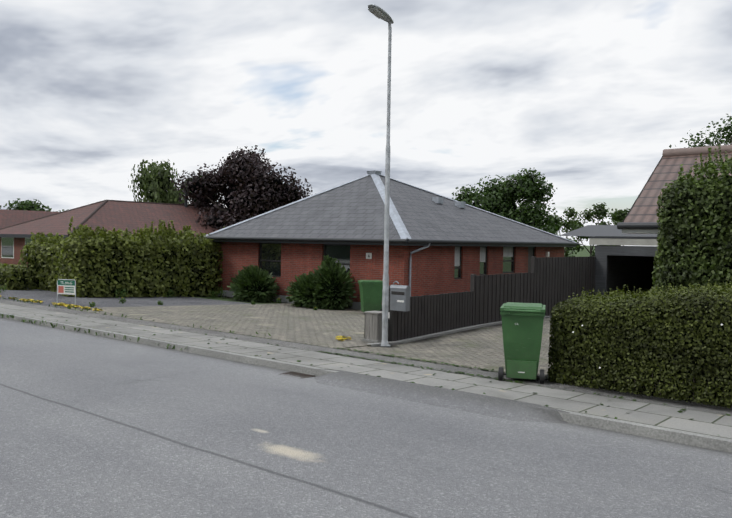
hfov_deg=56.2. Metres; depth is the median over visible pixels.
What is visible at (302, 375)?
drain grate
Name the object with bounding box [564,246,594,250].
terrain
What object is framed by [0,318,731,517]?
road asphalt
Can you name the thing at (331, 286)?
yew shrubs
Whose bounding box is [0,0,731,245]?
sky
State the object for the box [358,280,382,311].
wheelie bin
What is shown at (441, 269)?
bungalow walls
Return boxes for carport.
[559,225,658,295]
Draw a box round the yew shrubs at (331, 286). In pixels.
[227,255,356,309]
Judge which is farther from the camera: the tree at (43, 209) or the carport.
the tree at (43, 209)
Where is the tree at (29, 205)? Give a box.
[0,198,43,210]
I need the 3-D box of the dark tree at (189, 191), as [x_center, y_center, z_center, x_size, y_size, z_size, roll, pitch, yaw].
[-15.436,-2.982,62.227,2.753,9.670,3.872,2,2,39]
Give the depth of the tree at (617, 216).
46.99 m
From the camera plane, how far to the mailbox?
13.22 m
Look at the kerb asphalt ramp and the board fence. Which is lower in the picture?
the kerb asphalt ramp
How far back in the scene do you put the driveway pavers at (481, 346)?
12.90 m
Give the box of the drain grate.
[280,371,314,378]
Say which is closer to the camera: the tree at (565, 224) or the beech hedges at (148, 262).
the beech hedges at (148, 262)
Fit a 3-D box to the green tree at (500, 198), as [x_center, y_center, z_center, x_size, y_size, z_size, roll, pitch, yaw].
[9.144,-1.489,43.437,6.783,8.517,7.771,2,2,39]
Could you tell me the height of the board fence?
2.277 m
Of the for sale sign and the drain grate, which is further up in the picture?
the for sale sign
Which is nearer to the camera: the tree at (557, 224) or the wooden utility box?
the wooden utility box
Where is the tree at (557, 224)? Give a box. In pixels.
[545,216,559,234]
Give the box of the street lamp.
[368,4,393,346]
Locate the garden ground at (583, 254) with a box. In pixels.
[2,251,594,371]
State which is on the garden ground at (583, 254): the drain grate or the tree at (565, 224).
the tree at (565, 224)
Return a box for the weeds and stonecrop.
[0,285,729,419]
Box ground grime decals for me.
[88,296,731,409]
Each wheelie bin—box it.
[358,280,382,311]
[498,302,545,383]
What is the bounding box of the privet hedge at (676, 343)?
[547,277,731,407]
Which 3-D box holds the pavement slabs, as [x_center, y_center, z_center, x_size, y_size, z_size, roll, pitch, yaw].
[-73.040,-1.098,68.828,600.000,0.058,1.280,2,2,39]
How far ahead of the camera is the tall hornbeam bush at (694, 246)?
10.64 m
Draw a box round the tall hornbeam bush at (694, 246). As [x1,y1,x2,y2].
[652,140,731,301]
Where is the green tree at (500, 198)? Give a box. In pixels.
[452,168,561,236]
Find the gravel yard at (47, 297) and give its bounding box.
[0,288,250,307]
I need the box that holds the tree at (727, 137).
[669,114,731,147]
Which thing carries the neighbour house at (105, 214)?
on the garden ground at (583, 254)
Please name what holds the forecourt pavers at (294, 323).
on the garden ground at (583, 254)
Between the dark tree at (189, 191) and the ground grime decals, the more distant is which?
the dark tree at (189, 191)
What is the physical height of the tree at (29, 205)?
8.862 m
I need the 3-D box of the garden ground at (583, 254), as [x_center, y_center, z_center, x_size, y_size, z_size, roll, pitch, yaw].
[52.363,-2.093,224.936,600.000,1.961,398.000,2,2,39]
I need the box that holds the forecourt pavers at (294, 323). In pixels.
[64,303,371,347]
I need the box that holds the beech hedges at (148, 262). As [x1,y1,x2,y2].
[0,216,225,297]
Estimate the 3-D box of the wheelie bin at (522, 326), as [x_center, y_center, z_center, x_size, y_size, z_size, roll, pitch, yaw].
[2.208,1.170,9.663,0.622,1.048,0.832,1,2,15]
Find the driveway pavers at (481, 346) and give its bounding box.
[342,316,552,379]
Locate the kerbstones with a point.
(680, 436)
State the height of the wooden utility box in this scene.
0.675 m
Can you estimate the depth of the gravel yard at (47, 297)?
22.45 m
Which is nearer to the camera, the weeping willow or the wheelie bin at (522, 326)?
the wheelie bin at (522, 326)
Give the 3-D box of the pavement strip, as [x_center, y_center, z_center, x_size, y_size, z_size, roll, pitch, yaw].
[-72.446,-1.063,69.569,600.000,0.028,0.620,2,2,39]
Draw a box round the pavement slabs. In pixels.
[0,303,731,438]
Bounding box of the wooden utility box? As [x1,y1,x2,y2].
[362,311,381,342]
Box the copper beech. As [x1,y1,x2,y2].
[172,145,315,230]
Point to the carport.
(630, 267)
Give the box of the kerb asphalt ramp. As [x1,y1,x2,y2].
[314,369,569,423]
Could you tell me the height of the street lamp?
6.266 m
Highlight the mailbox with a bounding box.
[388,281,410,341]
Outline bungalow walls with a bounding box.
[218,242,563,309]
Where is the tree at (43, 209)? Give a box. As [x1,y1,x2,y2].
[32,204,68,211]
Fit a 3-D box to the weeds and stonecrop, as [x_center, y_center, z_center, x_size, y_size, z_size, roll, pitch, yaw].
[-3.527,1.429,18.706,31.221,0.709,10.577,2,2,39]
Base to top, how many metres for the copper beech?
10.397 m
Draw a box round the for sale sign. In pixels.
[57,279,75,304]
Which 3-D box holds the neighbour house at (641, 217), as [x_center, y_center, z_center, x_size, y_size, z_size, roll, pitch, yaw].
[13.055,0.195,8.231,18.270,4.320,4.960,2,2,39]
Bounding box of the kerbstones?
[0,312,731,452]
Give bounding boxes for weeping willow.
[128,159,188,203]
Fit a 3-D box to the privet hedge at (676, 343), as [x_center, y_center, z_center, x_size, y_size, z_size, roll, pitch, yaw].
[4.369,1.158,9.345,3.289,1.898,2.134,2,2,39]
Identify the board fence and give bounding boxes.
[394,256,594,340]
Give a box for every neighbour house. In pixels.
[0,190,237,273]
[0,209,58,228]
[617,145,731,251]
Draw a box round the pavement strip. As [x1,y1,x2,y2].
[0,299,731,415]
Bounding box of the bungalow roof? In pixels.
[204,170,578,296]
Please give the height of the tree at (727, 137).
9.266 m

